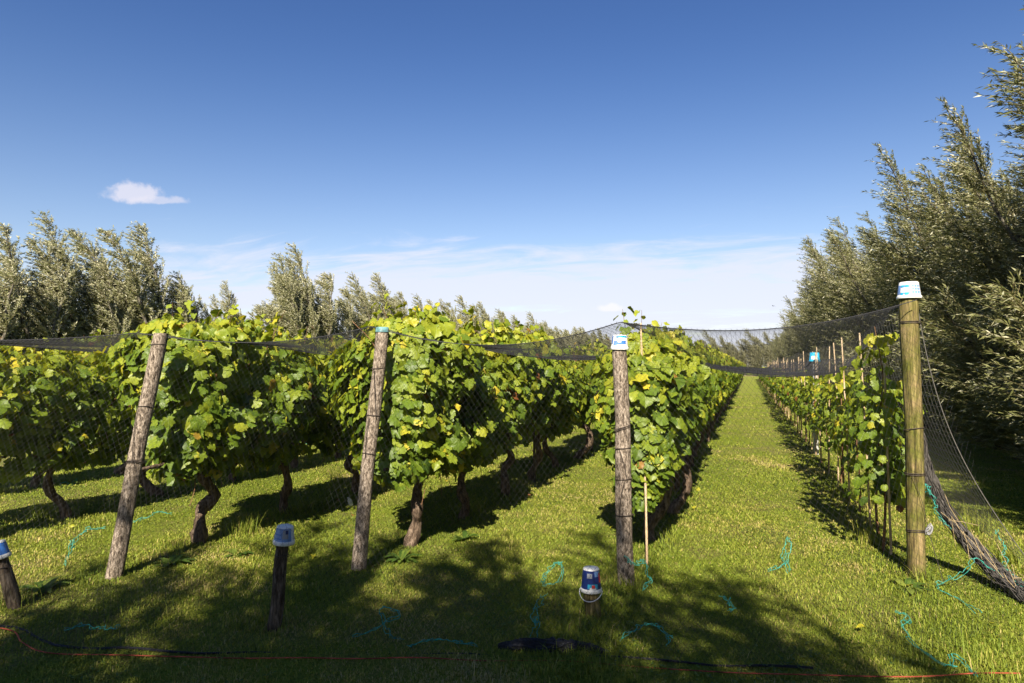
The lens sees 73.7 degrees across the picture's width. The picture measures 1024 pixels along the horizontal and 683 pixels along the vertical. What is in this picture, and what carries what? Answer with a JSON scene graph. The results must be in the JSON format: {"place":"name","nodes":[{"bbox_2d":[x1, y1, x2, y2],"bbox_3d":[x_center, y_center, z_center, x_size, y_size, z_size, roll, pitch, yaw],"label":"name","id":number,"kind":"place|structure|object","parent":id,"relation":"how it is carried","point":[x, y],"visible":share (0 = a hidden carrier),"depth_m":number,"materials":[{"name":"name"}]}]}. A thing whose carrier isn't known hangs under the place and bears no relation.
{"place":"outdoors","nodes":[
{"label":"outdoors","id":0,"kind":"place"},
{"bbox_2d":[0,373,1023,682],"bbox_3d":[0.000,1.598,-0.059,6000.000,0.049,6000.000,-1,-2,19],"label":"ground","id":1,"kind":"structure","parent":0,"point":[748,385],"depth_m":4.99,"materials":[{"name":"green plant"}]},
{"bbox_2d":[0,557,22,609],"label":"anchor post","id":2,"kind":"object","parent":1,"relation":"on","point":[9,573],"visible":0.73,"depth_m":4.50,"materials":[{"name":"brown wood"}]},
{"bbox_2d":[0,257,25,339],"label":"willow tree","id":3,"kind":"object","parent":1,"relation":"on","point":[6,318],"visible":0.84,"depth_m":18.99,"materials":[{"name":"green plant"}]},
{"bbox_2d":[0,337,39,472],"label":"grape vine","id":4,"kind":"object","parent":1,"relation":"on","point":[10,397],"visible":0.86,"depth_m":6.39,"materials":[{"name":"plant"}]},
{"bbox_2d":[0,222,80,355],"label":"willow tree","id":5,"kind":"object","parent":1,"relation":"on","point":[27,328],"visible":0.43,"depth_m":20.56,"materials":[{"name":"green plant"}]},
{"bbox_2d":[9,492,75,520],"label":"grass tuft","id":6,"kind":"object","parent":1,"relation":"on","point":[41,514],"visible":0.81,"depth_m":7.12,"materials":[{"name":"green plant"}]},
{"bbox_2d":[19,576,70,595],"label":"weed","id":7,"kind":"object","parent":1,"relation":"on","point":[43,585],"visible":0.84,"depth_m":4.92,"materials":[{"name":"green plant"}]},
{"bbox_2d":[9,347,88,487],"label":"grape vine","id":8,"kind":"object","parent":1,"relation":"on","point":[37,480],"visible":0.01,"depth_m":9.01,"materials":[{"name":"plant"}]},
{"bbox_2d":[3,210,114,353],"bbox_3d":[-14.749,-0.932,22.221,3.498,6.969,3.428,-1,-2,19],"label":"willow tree","id":9,"kind":"object","parent":1,"relation":"on","point":[70,327],"visible":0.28,"depth_m":21.83,"materials":[{"name":"green plant"}]},
{"bbox_2d":[0,337,131,519],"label":"grape vine","id":10,"kind":"object","parent":1,"relation":"on","point":[108,445],"visible":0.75,"depth_m":6.89,"materials":[{"name":"plant"}]},
{"bbox_2d":[48,329,131,474],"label":"grape vine","id":11,"kind":"object","parent":1,"relation":"on","point":[121,468],"visible":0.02,"depth_m":10.05,"materials":[{"name":"plant"}]},
{"bbox_2d":[44,257,146,341],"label":"willow tree","id":12,"kind":"object","parent":1,"relation":"on","point":[114,318],"visible":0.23,"depth_m":23.01,"materials":[{"name":"green plant"}]},
{"bbox_2d":[64,220,193,332],"bbox_3d":[-14.327,-0.893,24.899,5.458,7.047,4.123,-1,-2,19],"label":"willow tree","id":13,"kind":"object","parent":1,"relation":"on","point":[153,308],"visible":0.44,"depth_m":24.28,"materials":[{"name":"green plant"}]},
{"bbox_2d":[105,333,167,579],"bbox_3d":[-2.899,0.921,5.258,0.421,1.983,0.145,1,-2,-24],"label":"wooden post","id":14,"kind":"object","parent":1,"relation":"on","point":[155,362],"visible":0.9,"depth_m":5.23,"materials":[{"name":"grey wood"}]},
{"bbox_2d":[69,355,239,497],"bbox_3d":[-4.258,0.918,8.355,1.119,2.167,1.815,-1,-2,29],"label":"grape vine","id":15,"kind":"object","parent":1,"relation":"on","point":[151,486],"visible":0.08,"depth_m":7.98,"materials":[{"name":"plant"}]},
{"bbox_2d":[152,554,196,566],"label":"weed","id":16,"kind":"object","parent":1,"relation":"on","point":[177,559],"visible":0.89,"depth_m":5.53,"materials":[{"name":"green plant"}]},
{"bbox_2d":[165,270,212,324],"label":"willow tree","id":17,"kind":"object","parent":1,"relation":"on","point":[190,318],"visible":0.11,"depth_m":26.37,"materials":[{"name":"green plant"}]},
{"bbox_2d":[93,300,317,544],"bbox_3d":[-2.870,0.765,6.302,1.594,2.263,1.702,-1,-2,19],"label":"grape vine","id":18,"kind":"object","parent":1,"relation":"on","point":[225,332],"visible":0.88,"depth_m":5.87,"materials":[{"name":"green plant"}]},
{"bbox_2d":[196,280,241,324],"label":"willow tree","id":19,"kind":"object","parent":1,"relation":"on","point":[226,307],"visible":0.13,"depth_m":28.58,"materials":[{"name":"green plant"}]},
{"bbox_2d":[226,508,264,536],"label":"grass tuft","id":20,"kind":"object","parent":1,"relation":"on","point":[241,530],"visible":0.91,"depth_m":6.47,"materials":[{"name":"green plant"}]},
{"bbox_2d":[267,546,289,631],"bbox_3d":[-1.427,1.531,4.145,0.145,0.683,0.089,0,-2,1],"label":"anchor post","id":21,"kind":"object","parent":1,"relation":"on","point":[275,622],"visible":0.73,"depth_m":4.11,"materials":[{"name":"brown wood"}]},
{"bbox_2d":[273,524,294,546],"bbox_3d":[-1.384,1.175,4.155,0.130,0.109,0.130,5,1,19],"label":"bucket","id":22,"kind":"object","parent":21,"relation":"on","point":[285,539],"visible":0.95,"depth_m":4.11,"materials":[{"name":"blue plastic"}]},
{"bbox_2d":[218,314,350,515],"bbox_3d":[-2.421,0.848,7.382,1.292,2.219,1.654,-1,-2,19],"label":"grape vine","id":23,"kind":"object","parent":1,"relation":"on","point":[322,412],"visible":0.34,"depth_m":7.22,"materials":[{"name":"plant"}]},
{"bbox_2d":[254,251,319,339],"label":"willow tree","id":24,"kind":"object","parent":1,"relation":"on","point":[291,307],"visible":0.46,"depth_m":31.68,"materials":[{"name":"green plant"}]},
{"bbox_2d":[258,242,337,340],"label":"willow tree","id":25,"kind":"object","parent":1,"relation":"on","point":[309,297],"visible":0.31,"depth_m":33.98,"materials":[{"name":"green plant"}]},
{"bbox_2d":[294,276,355,343],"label":"willow tree","id":26,"kind":"object","parent":1,"relation":"on","point":[346,323],"visible":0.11,"depth_m":36.24,"materials":[{"name":"green plant"}]},
{"bbox_2d":[314,344,387,493],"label":"grape vine","id":27,"kind":"object","parent":1,"relation":"on","point":[346,445],"visible":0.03,"depth_m":8.46,"materials":[{"name":"plant"}]},
{"bbox_2d":[333,271,384,342],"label":"willow tree","id":28,"kind":"object","parent":1,"relation":"on","point":[363,318],"visible":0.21,"depth_m":38.35,"materials":[{"name":"green plant"}]},
{"bbox_2d":[351,332,388,570],"bbox_3d":[-1.139,0.909,5.457,0.295,2.023,0.142,1,-2,-21],"label":"wooden post","id":29,"kind":"object","parent":1,"relation":"on","point":[370,449],"visible":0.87,"depth_m":5.42,"materials":[{"name":"grey wood"}]},
{"bbox_2d":[341,271,398,324],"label":"willow tree","id":30,"kind":"object","parent":1,"relation":"on","point":[381,295],"visible":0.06,"depth_m":40.51,"materials":[{"name":"green plant"}]},
{"bbox_2d":[352,606,405,639],"bbox_3d":[-0.781,1.665,4.036,0.332,0.166,0.115,0,-2,1],"label":"twine","id":31,"kind":"object","parent":1,"relation":"on","point":[383,623],"visible":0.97,"depth_m":4.04,"materials":[{"name":"teal plastic"}]},
{"bbox_2d":[366,291,408,319],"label":"willow tree","id":32,"kind":"object","parent":1,"relation":"on","point":[403,309],"visible":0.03,"depth_m":43.17,"materials":[{"name":"green plant"}]},
{"bbox_2d":[380,549,420,562],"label":"weed","id":33,"kind":"object","parent":1,"relation":"on","point":[398,558],"visible":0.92,"depth_m":5.62,"materials":[{"name":"green plant"}]},
{"bbox_2d":[323,293,499,547],"bbox_3d":[-0.917,0.746,6.284,1.535,2.331,1.498,-1,-2,19],"label":"grape vine","id":34,"kind":"object","parent":1,"relation":"on","point":[434,324],"visible":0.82,"depth_m":5.80,"materials":[{"name":"green plant"}]},
{"bbox_2d":[426,295,482,336],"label":"willow tree","id":35,"kind":"object","parent":1,"relation":"on","point":[453,315],"visible":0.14,"depth_m":52.06,"materials":[{"name":"green plant"}]},
{"bbox_2d":[417,335,521,518],"bbox_3d":[-0.547,0.929,7.293,1.323,2.038,1.694,-1,-2,19],"label":"grape vine","id":36,"kind":"object","parent":1,"relation":"on","point":[497,408],"visible":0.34,"depth_m":7.02,"materials":[{"name":"plant"}]},
{"bbox_2d":[459,301,495,338],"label":"willow tree","id":37,"kind":"object","parent":1,"relation":"on","point":[486,315],"visible":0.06,"depth_m":57.15,"materials":[{"name":"green plant"}]},
{"bbox_2d":[0,627,1018,676],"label":"cord","id":38,"kind":"object","parent":1,"relation":"on","point":[16,633],"visible":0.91,"depth_m":3.68,"materials":[{"name":"red plastic"}]},
{"bbox_2d":[452,306,568,496],"bbox_3d":[-0.026,0.802,8.430,1.246,2.368,1.708,-1,-2,19],"label":"grape vine","id":39,"kind":"object","parent":1,"relation":"on","point":[505,335],"visible":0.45,"depth_m":7.98,"materials":[{"name":"plant"}]},
{"bbox_2d":[0,299,1023,674],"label":"bird net","id":40,"kind":"object","parent":1,"relation":"on","point":[938,495],"visible":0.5,"depth_m":4.82,"materials":[{"name":"black plastic"}]},
{"bbox_2d":[941,495,1023,587],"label":"dry straw","id":41,"kind":"object","parent":40,"relation":"on","point":[977,545],"visible":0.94,"depth_m":4.96,"materials":[{"name":"beige plant"}]},
{"bbox_2d":[493,324,576,480],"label":"grape vine","id":42,"kind":"object","parent":1,"relation":"on","point":[544,408],"visible":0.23,"depth_m":9.35,"materials":[{"name":"plant"}]},
{"bbox_2d":[532,347,591,467],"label":"grape vine","id":43,"kind":"object","parent":1,"relation":"on","point":[578,375],"visible":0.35,"depth_m":10.45,"materials":[{"name":"plant"}]},
{"bbox_2d":[561,346,603,458],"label":"grape vine","id":44,"kind":"object","parent":1,"relation":"on","point":[590,438],"visible":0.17,"depth_m":11.87,"materials":[{"name":"plant"}]},
{"bbox_2d":[568,338,610,450],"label":"grape vine","id":45,"kind":"object","parent":1,"relation":"on","point":[591,447],"visible":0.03,"depth_m":13.37,"materials":[{"name":"plant"}]},
{"bbox_2d":[583,593,600,621],"bbox_3d":[0.514,1.709,4.346,0.120,0.344,0.112,-1,-2,19],"label":"anchor post","id":46,"kind":"object","parent":1,"relation":"on","point":[590,608],"visible":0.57,"depth_m":4.31,"materials":[{"name":"brown wood"}]},
{"bbox_2d":[579,565,602,601],"bbox_3d":[0.503,1.540,4.349,0.153,0.195,0.148,-1,-2,19],"label":"bucket","id":47,"kind":"object","parent":46,"relation":"attached to","point":[589,584],"visible":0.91,"depth_m":4.31,"materials":[{"name":"blue plastic"}]},
{"bbox_2d":[612,350,634,585],"bbox_3d":[0.834,0.966,5.091,0.166,1.884,0.146,-1,-2,19],"label":"wooden post","id":48,"kind":"object","parent":1,"relation":"on","point":[622,441],"visible":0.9,"depth_m":5.05,"materials":[{"name":"grey wood"}]},
{"bbox_2d":[611,335,628,349],"bbox_3d":[0.809,0.007,5.132,0.134,0.113,0.134,0,-2,19],"label":"bucket","id":49,"kind":"object","parent":48,"relation":"on","point":[623,344],"visible":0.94,"depth_m":5.08,"materials":[{"name":"white plastic"}]},
{"bbox_2d":[640,323,647,563],"bbox_3d":[1.074,0.877,5.550,0.027,2.061,0.040,-2,-3,19],"label":"bamboo stake","id":50,"kind":"object","parent":1,"relation":"on","point":[646,522],"visible":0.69,"depth_m":5.53,"materials":[{"name":"beige wood"}]},
{"bbox_2d":[585,306,711,541],"bbox_3d":[1.299,0.794,6.227,0.988,2.209,1.833,-1,-2,19],"label":"grape vine","id":51,"kind":"object","parent":1,"relation":"on","point":[681,421],"visible":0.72,"depth_m":5.61,"materials":[{"name":"green plant"}]},
{"bbox_2d":[648,526,684,545],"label":"grass tuft","id":52,"kind":"object","parent":1,"relation":"on","point":[671,539],"visible":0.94,"depth_m":6.21,"materials":[{"name":"green plant"}]},
{"bbox_2d":[648,325,715,514],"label":"grape vine","id":53,"kind":"object","parent":1,"relation":"on","point":[687,472],"visible":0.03,"depth_m":7.41,"materials":[{"name":"green plant"}]},
{"bbox_2d":[669,329,711,491],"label":"grape vine","id":54,"kind":"object","parent":1,"relation":"on","point":[699,419],"visible":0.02,"depth_m":8.37,"materials":[{"name":"green plant"}]},
{"bbox_2d":[684,348,720,472],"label":"grape vine","id":55,"kind":"object","parent":1,"relation":"on","point":[709,405],"visible":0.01,"depth_m":9.48,"materials":[{"name":"green plant"}]},
{"bbox_2d":[682,336,724,466],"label":"grape vine","id":56,"kind":"object","parent":1,"relation":"on","point":[720,374],"visible":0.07,"depth_m":11.13,"materials":[{"name":"green plant"}]},
{"bbox_2d":[705,345,729,441],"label":"grape vine","id":57,"kind":"object","parent":1,"relation":"on","point":[718,406],"visible":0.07,"depth_m":14.15,"materials":[{"name":"plant"}]},
{"bbox_2d":[739,328,763,367],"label":"willow tree","id":58,"kind":"object","parent":1,"relation":"on","point":[750,348],"visible":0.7,"depth_m":121.57,"materials":[{"name":"green plant"}]},
{"bbox_2d":[753,332,776,367],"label":"willow tree","id":59,"kind":"object","parent":1,"relation":"on","point":[766,351],"visible":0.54,"depth_m":121.62,"materials":[{"name":"green plant"}]},
{"bbox_2d":[779,295,804,354],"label":"willow tree","id":60,"kind":"object","parent":1,"relation":"on","point":[796,335],"visible":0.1,"depth_m":49.09,"materials":[{"name":"green plant"}]},
{"bbox_2d":[782,297,813,351],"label":"willow tree","id":61,"kind":"object","parent":1,"relation":"on","point":[793,320],"visible":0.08,"depth_m":44.60,"materials":[{"name":"green plant"}]},
{"bbox_2d":[786,379,810,435],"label":"young grape vine","id":62,"kind":"object","parent":1,"relation":"on","point":[789,392],"visible":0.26,"depth_m":15.58,"materials":[{"name":"green plant"}]},
{"bbox_2d":[790,371,812,441],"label":"young grape vine","id":63,"kind":"object","parent":1,"relation":"on","point":[799,411],"visible":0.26,"depth_m":14.58,"materials":[{"name":"green plant"}]},
{"bbox_2d":[794,379,827,453],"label":"young grape vine","id":64,"kind":"object","parent":1,"relation":"on","point":[803,391],"visible":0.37,"depth_m":12.42,"materials":[{"name":"green plant"}]},
{"bbox_2d":[791,275,833,348],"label":"willow tree","id":65,"kind":"object","parent":1,"relation":"on","point":[805,312],"visible":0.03,"depth_m":38.30,"materials":[{"name":"green plant"}]},
{"bbox_2d":[801,375,838,459],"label":"young grape vine","id":66,"kind":"object","parent":1,"relation":"on","point":[822,381],"visible":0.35,"depth_m":11.38,"materials":[{"name":"green plant"}]},
{"bbox_2d":[807,401,838,451],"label":"young grape vine","id":67,"kind":"object","parent":1,"relation":"on","point":[815,419],"visible":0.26,"depth_m":10.66,"materials":[{"name":"green plant"}]},
{"bbox_2d":[794,253,853,349],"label":"willow tree","id":68,"kind":"object","parent":1,"relation":"on","point":[808,294],"visible":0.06,"depth_m":31.37,"materials":[{"name":"green plant"}]},
{"bbox_2d":[796,216,862,356],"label":"willow tree","id":69,"kind":"object","parent":1,"relation":"on","point":[820,253],"visible":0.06,"depth_m":33.65,"materials":[{"name":"green plant"}]},
{"bbox_2d":[797,226,874,345],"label":"willow tree","id":70,"kind":"object","parent":1,"relation":"on","point":[816,257],"visible":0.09,"depth_m":29.30,"materials":[{"name":"green plant"}]},
{"bbox_2d":[812,376,860,482],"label":"young grape vine","id":71,"kind":"object","parent":1,"relation":"on","point":[824,414],"visible":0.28,"depth_m":9.27,"materials":[{"name":"plant"}]},
{"bbox_2d":[814,370,870,493],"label":"young grape vine","id":72,"kind":"object","parent":1,"relation":"on","point":[838,402],"visible":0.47,"depth_m":8.43,"materials":[{"name":"plant"}]},
{"bbox_2d":[806,228,898,357],"bbox_3d":[12.951,-0.779,24.906,3.802,6.853,3.320,2,-3,-36],"label":"willow tree","id":73,"kind":"object","parent":1,"relation":"on","point":[830,284],"visible":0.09,"depth_m":25.09,"materials":[{"name":"green plant"}]},
{"bbox_2d":[837,522,887,546],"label":"grass tuft","id":74,"kind":"object","parent":1,"relation":"on","point":[866,538],"visible":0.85,"depth_m":6.12,"materials":[{"name":"green plant"}]},
{"bbox_2d":[824,210,903,344],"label":"willow tree","id":75,"kind":"object","parent":1,"relation":"on","point":[849,243],"visible":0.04,"depth_m":27.28,"materials":[{"name":"green plant"}]},
{"bbox_2d":[826,400,901,513],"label":"young grape vine","id":76,"kind":"object","parent":1,"relation":"on","point":[840,428],"visible":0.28,"depth_m":7.70,"materials":[{"name":"plant"}]},
{"bbox_2d":[859,335,871,527],"bbox_3d":[3.489,0.931,6.743,0.027,2.041,0.040,-3,-5,19],"label":"bamboo stake","id":77,"kind":"object","parent":1,"relation":"on","point":[869,504],"visible":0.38,"depth_m":6.70,"materials":[{"name":"brown wood"}]},
{"bbox_2d":[815,215,918,354],"bbox_3d":[12.374,-0.905,23.166,3.271,6.932,3.607,2,-3,-36],"label":"willow tree","id":78,"kind":"object","parent":1,"relation":"on","point":[870,306],"visible":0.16,"depth_m":23.29,"materials":[{"name":"green plant"}]},
{"bbox_2d":[836,325,897,406],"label":"willow tree","id":79,"kind":"object","parent":1,"relation":"on","point":[851,336],"visible":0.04,"depth_m":20.09,"materials":[{"name":"green plant"}]},
{"bbox_2d":[836,366,927,533],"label":"young grape vine","id":80,"kind":"object","parent":1,"relation":"on","point":[895,465],"visible":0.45,"depth_m":5.93,"materials":[{"name":"plant"}]},
{"bbox_2d":[842,326,923,550],"bbox_3d":[3.181,0.862,5.867,0.621,1.991,0.742,-1,-2,19],"label":"young grape vine","id":81,"kind":"object","parent":1,"relation":"on","point":[868,339],"visible":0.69,"depth_m":5.79,"materials":[{"name":"plant"}]},
{"bbox_2d":[838,341,937,428],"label":"willow tree","id":82,"kind":"object","parent":1,"relation":"on","point":[879,376],"visible":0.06,"depth_m":17.93,"materials":[{"name":"green plant"}]},
{"bbox_2d":[883,364,892,554],"bbox_3d":[3.167,1.045,5.753,0.025,1.705,0.036,-1,-4,19],"label":"bamboo stake","id":83,"kind":"object","parent":1,"relation":"on","point":[889,500],"visible":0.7,"depth_m":5.74,"materials":[{"name":"brown wood"}]},
{"bbox_2d":[857,207,937,343],"bbox_3d":[12.152,-0.888,20.776,3.020,6.685,3.413,-1,-2,19],"label":"willow tree","id":84,"kind":"object","parent":1,"relation":"on","point":[867,261],"visible":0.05,"depth_m":21.12,"materials":[{"name":"green plant"}]},
{"bbox_2d":[852,170,966,341],"bbox_3d":[11.490,-1.184,18.772,3.674,7.224,3.208,2,-3,-36],"label":"willow tree","id":85,"kind":"object","parent":1,"relation":"on","point":[886,254],"visible":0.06,"depth_m":19.09,"materials":[{"name":"green plant"}]},
{"bbox_2d":[893,578,931,594],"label":"weed","id":86,"kind":"object","parent":1,"relation":"on","point":[898,581],"visible":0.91,"depth_m":4.92,"materials":[{"name":"green plant"}]},
{"bbox_2d":[872,342,964,434],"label":"willow tree","id":87,"kind":"object","parent":1,"relation":"on","point":[891,360],"depth_m":16.56,"materials":[{"name":"green plant"}]},
{"bbox_2d":[899,298,944,584],"bbox_3d":[3.115,0.779,5.184,0.276,2.264,0.161,-2,-3,41],"label":"wooden post","id":88,"kind":"object","parent":1,"relation":"on","point":[908,313],"visible":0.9,"depth_m":5.18,"materials":[{"name":"brown wood"}]},
{"bbox_2d":[896,281,921,299],"bbox_3d":[3.062,-0.392,5.265,0.172,0.131,0.172,-1,-3,19],"label":"bucket","id":89,"kind":"object","parent":88,"relation":"on","point":[909,289],"visible":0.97,"depth_m":5.20,"materials":[{"name":"white plastic"}]},
{"bbox_2d":[895,610,977,676],"bbox_3d":[2.356,1.713,3.917,0.179,0.049,0.906,0,-2,7],"label":"twine","id":90,"kind":"object","parent":1,"relation":"on","point":[933,658],"visible":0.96,"depth_m":3.71,"materials":[{"name":"teal plastic"}]},
{"bbox_2d":[863,116,1011,334],"bbox_3d":[10.857,-1.647,17.148,3.224,8.006,3.556,2,-3,-36],"label":"willow tree","id":91,"kind":"object","parent":1,"relation":"on","point":[909,260],"visible":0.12,"depth_m":17.36,"materials":[{"name":"green plant"}]},
{"bbox_2d":[888,307,1010,449],"bbox_3d":[8.845,0.742,13.392,2.891,3.158,2.937,-1,-2,19],"label":"willow tree","id":92,"kind":"object","parent":1,"relation":"on","point":[932,330],"visible":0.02,"depth_m":13.53,"materials":[{"name":"green plant"}]},
{"bbox_2d":[888,311,1023,459],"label":"willow tree","id":93,"kind":"object","parent":1,"relation":"on","point":[931,351],"visible":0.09,"depth_m":12.03,"materials":[{"name":"green plant"}]},
{"bbox_2d":[894,131,1022,336],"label":"willow tree","id":94,"kind":"object","parent":1,"relation":"on","point":[931,282],"visible":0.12,"depth_m":15.62,"materials":[{"name":"green plant"}]},
{"bbox_2d":[898,283,1023,457],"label":"willow tree","id":95,"kind":"object","parent":1,"relation":"on","point":[986,433],"visible":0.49,"depth_m":10.66,"materials":[{"name":"green plant"}]},
{"bbox_2d":[901,122,1023,346],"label":"willow tree","id":96,"kind":"object","parent":1,"relation":"on","point":[948,213],"visible":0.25,"depth_m":13.61,"materials":[{"name":"green plant"}]},
{"bbox_2d":[921,96,1023,361],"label":"willow tree","id":97,"kind":"object","parent":1,"relation":"on","point":[1003,217],"visible":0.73,"depth_m":12.15,"materials":[{"name":"green plant"}]},
{"bbox_2d":[956,501,1005,534],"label":"grass tuft","id":98,"kind":"object","parent":1,"relation":"on","point":[976,527],"visible":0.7,"depth_m":6.60,"materials":[{"name":"green plant"}]},
{"bbox_2d":[952,267,1023,466],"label":"willow tree","id":99,"kind":"object","parent":1,"relation":"on","point":[1010,298],"visible":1,"depth_m":8.05,"materials":[{"name":"green plant"}]},
{"bbox_2d":[965,361,1023,461],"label":"willow tree","id":100,"kind":"object","parent":1,"relation":"on","point":[1007,406],"visible":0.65,"depth_m":9.31,"materials":[{"name":"green plant"}]},
{"bbox_2d":[973,5,1023,326],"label":"willow tree","id":101,"kind":"object","parent":1,"relation":"on","point":[1010,58],"visible":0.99,"depth_m":8.72,"materials":[{"name":"green plant"}]},
{"bbox_2d":[983,532,1023,566],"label":"grass tuft","id":102,"kind":"object","parent":1,"relation":"on","point":[1011,558],"visible":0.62,"depth_m":5.53,"materials":[{"name":"green plant"}]},
{"bbox_2d":[986,53,1023,354],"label":"willow tree","id":103,"kind":"object","parent":1,"relation":"on","point":[1019,90],"visible":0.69,"depth_m":10.58,"materials":[{"name":"green plant"}]},
{"bbox_2d":[0,0,1023,350],"label":"sky","id":104,"kind":"structure","parent":0,"point":[566,163],"materials":[{"name":"blue"}]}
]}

